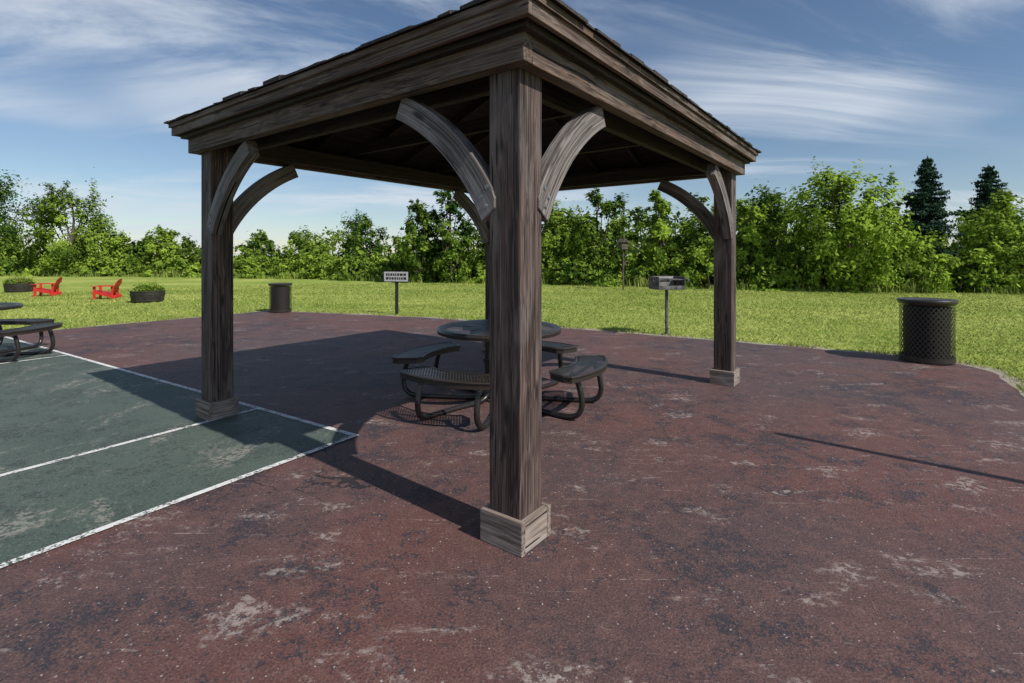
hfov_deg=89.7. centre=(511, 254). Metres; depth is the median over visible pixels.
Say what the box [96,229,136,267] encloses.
deciduous tree
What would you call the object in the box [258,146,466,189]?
beam
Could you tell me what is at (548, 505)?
base trim
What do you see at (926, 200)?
spruce tree
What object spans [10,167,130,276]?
deciduous tree
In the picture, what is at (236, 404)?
base trim
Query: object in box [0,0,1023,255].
sky
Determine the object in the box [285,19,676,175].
roof boards
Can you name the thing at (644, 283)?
tall weeds
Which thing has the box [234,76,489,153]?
beam
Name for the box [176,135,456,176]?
fascia
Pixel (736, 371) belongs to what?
base trim
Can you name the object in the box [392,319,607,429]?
round picnic table
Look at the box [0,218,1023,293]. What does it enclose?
undergrowth shrubs
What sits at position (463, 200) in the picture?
curved brace
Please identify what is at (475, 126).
collar tie
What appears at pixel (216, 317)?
post
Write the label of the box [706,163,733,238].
curved brace
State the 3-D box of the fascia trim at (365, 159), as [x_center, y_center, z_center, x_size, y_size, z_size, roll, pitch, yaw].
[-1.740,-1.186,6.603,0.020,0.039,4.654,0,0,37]
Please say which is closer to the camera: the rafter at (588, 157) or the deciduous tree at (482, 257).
the rafter at (588, 157)
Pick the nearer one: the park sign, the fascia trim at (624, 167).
the fascia trim at (624, 167)
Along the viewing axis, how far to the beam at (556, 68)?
3.31 m
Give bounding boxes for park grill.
[648,276,689,334]
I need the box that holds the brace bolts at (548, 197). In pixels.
[543,185,550,208]
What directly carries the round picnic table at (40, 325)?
on the sports court
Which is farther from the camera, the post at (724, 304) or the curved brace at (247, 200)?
the post at (724, 304)
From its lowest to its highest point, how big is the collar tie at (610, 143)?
0.120 m
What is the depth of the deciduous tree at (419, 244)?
27.76 m
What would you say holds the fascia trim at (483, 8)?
attached to the fascia at (508, 13)
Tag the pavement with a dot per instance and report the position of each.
(630, 567)
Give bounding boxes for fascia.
[171,0,531,135]
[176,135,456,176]
[528,0,755,161]
[565,161,755,175]
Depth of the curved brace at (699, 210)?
6.25 m
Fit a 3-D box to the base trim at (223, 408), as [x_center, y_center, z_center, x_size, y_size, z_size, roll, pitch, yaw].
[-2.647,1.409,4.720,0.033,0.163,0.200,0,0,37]
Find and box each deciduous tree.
[0,169,44,260]
[0,235,34,266]
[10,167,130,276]
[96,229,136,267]
[143,224,184,266]
[279,225,335,264]
[330,209,390,267]
[390,199,441,282]
[424,190,482,282]
[477,247,484,264]
[542,196,593,277]
[565,188,635,279]
[634,189,685,275]
[672,213,713,285]
[736,181,802,272]
[736,197,770,283]
[776,156,931,292]
[855,199,936,279]
[944,189,1023,273]
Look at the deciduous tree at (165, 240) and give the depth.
36.61 m
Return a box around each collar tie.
[346,105,569,156]
[436,136,639,172]
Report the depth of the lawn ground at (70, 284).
14.71 m
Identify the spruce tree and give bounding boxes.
[897,155,964,279]
[949,164,1017,252]
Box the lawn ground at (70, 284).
[0,256,1023,378]
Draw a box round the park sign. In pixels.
[384,271,408,314]
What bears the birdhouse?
on the lawn ground at (70, 284)
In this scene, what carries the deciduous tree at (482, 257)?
on the lawn ground at (70, 284)
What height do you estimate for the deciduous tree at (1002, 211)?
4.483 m
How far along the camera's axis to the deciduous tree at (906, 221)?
22.85 m
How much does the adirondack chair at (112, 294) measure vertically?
0.694 m
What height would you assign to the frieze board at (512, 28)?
0.040 m
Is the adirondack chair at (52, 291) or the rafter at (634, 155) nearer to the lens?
the rafter at (634, 155)
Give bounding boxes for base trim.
[196,398,211,420]
[212,397,234,419]
[233,395,238,414]
[480,507,524,557]
[521,505,546,553]
[542,501,550,536]
[710,369,734,386]
[732,369,738,385]
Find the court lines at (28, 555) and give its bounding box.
[0,337,357,567]
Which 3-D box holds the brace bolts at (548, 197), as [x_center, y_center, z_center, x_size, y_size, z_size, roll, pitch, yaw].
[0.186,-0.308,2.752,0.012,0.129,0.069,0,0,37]
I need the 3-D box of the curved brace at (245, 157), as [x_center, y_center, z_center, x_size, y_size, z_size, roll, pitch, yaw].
[-2.428,-0.566,4.472,0.770,0.771,0.090,0,0,37]
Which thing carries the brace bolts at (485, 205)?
attached to the curved brace at (451, 142)
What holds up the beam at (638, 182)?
attached to the post at (724, 304)
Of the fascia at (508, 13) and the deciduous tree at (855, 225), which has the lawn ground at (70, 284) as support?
the deciduous tree at (855, 225)
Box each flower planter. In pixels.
[2,275,34,292]
[128,280,165,302]
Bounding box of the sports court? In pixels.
[0,337,354,568]
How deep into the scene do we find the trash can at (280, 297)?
13.30 m
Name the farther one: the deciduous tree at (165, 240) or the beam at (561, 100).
the deciduous tree at (165, 240)
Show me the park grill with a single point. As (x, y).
(666, 283)
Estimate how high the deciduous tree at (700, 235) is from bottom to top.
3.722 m
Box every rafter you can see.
[355,120,405,159]
[395,95,489,166]
[430,131,489,172]
[542,104,602,172]
[616,135,644,167]
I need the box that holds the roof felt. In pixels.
[179,0,748,168]
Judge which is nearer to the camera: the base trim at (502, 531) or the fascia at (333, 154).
the base trim at (502, 531)
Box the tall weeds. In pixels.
[1,269,1023,294]
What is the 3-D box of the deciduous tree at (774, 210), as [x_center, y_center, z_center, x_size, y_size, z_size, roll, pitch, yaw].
[11.991,-0.985,24.482,3.607,5.133,4.795,0,0,31]
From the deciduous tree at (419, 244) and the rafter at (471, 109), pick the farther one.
the deciduous tree at (419, 244)
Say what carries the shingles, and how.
on the roof felt
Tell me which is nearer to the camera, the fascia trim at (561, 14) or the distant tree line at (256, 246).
the fascia trim at (561, 14)
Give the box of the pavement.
[0,311,1023,682]
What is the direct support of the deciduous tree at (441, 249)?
on the lawn ground at (70, 284)
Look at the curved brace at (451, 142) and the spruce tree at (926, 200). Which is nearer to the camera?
the curved brace at (451, 142)
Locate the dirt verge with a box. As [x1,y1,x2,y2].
[54,310,1023,395]
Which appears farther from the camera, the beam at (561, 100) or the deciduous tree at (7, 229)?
the deciduous tree at (7, 229)
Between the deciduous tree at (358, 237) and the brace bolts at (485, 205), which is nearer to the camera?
the brace bolts at (485, 205)
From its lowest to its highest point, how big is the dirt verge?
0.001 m
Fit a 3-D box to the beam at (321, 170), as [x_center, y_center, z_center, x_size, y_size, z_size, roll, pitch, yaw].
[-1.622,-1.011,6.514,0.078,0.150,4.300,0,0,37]
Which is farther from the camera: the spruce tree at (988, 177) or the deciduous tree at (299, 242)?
the deciduous tree at (299, 242)
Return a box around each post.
[201,145,232,401]
[485,221,489,325]
[490,67,541,519]
[714,166,735,371]
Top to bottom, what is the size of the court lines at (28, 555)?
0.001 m
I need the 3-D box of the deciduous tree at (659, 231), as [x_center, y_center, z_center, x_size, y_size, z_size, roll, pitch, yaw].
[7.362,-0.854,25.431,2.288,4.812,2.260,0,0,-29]
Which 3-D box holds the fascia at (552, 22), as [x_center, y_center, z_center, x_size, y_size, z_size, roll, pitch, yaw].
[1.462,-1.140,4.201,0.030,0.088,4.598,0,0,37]
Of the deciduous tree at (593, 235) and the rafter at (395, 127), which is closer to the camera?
the rafter at (395, 127)
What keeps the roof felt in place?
on the fascia trim at (483, 8)
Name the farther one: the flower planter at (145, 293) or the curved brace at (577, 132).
the flower planter at (145, 293)
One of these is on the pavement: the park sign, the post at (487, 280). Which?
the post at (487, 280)
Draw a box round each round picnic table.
[0,302,62,361]
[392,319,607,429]
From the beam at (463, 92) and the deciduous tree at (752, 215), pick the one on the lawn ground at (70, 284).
the deciduous tree at (752, 215)
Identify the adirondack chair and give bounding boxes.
[30,277,61,296]
[90,279,121,299]
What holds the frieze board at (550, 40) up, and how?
on the beam at (556, 68)
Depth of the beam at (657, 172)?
6.53 m
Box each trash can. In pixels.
[268,283,292,312]
[896,297,958,363]
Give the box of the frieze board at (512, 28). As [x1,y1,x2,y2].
[181,19,530,138]
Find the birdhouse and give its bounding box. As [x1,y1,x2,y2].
[617,238,628,289]
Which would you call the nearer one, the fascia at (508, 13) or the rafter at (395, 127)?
the fascia at (508, 13)
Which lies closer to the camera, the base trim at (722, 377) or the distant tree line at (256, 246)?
the base trim at (722, 377)
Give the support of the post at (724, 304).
on the pavement
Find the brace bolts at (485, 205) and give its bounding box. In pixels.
[479,184,488,208]
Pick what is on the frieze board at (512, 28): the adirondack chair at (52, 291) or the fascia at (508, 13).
the fascia at (508, 13)
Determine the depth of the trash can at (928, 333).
7.03 m
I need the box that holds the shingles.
[164,0,761,152]
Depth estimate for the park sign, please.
12.90 m
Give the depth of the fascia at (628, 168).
7.00 m
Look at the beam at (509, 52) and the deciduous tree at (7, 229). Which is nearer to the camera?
the beam at (509, 52)
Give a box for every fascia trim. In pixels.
[168,0,518,127]
[283,145,458,176]
[534,0,757,155]
[568,161,677,173]
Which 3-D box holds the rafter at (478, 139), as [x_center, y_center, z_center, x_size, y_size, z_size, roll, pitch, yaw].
[-0.613,-1.440,6.936,1.439,0.090,0.040,-28,-16,34]
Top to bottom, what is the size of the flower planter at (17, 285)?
0.735 m
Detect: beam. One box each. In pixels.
[188,31,532,154]
[198,145,468,193]
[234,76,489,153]
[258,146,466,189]
[521,36,742,174]
[542,79,711,172]
[559,162,744,190]
[560,164,705,187]
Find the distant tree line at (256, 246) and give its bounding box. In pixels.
[4,187,1023,277]
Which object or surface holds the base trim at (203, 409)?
attached to the post at (216, 317)
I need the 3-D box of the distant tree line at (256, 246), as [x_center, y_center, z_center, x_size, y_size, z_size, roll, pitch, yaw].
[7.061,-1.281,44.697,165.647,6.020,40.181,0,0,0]
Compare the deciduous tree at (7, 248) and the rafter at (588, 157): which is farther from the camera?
the deciduous tree at (7, 248)
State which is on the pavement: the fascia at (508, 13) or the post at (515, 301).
the post at (515, 301)
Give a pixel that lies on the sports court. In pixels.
(54, 407)
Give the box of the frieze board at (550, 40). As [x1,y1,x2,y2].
[525,21,748,162]
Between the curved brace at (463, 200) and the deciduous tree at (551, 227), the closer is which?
the curved brace at (463, 200)
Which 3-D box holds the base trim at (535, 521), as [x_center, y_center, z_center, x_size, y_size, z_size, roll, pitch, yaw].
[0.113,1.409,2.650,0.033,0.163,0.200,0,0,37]
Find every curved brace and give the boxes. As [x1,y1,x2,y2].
[207,140,259,234]
[233,165,297,233]
[396,98,495,220]
[453,189,488,242]
[537,106,605,221]
[657,180,713,239]
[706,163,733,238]
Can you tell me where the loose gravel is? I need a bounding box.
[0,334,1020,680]
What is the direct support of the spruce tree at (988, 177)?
on the lawn ground at (70, 284)
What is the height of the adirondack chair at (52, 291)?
0.694 m
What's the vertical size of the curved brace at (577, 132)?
0.771 m

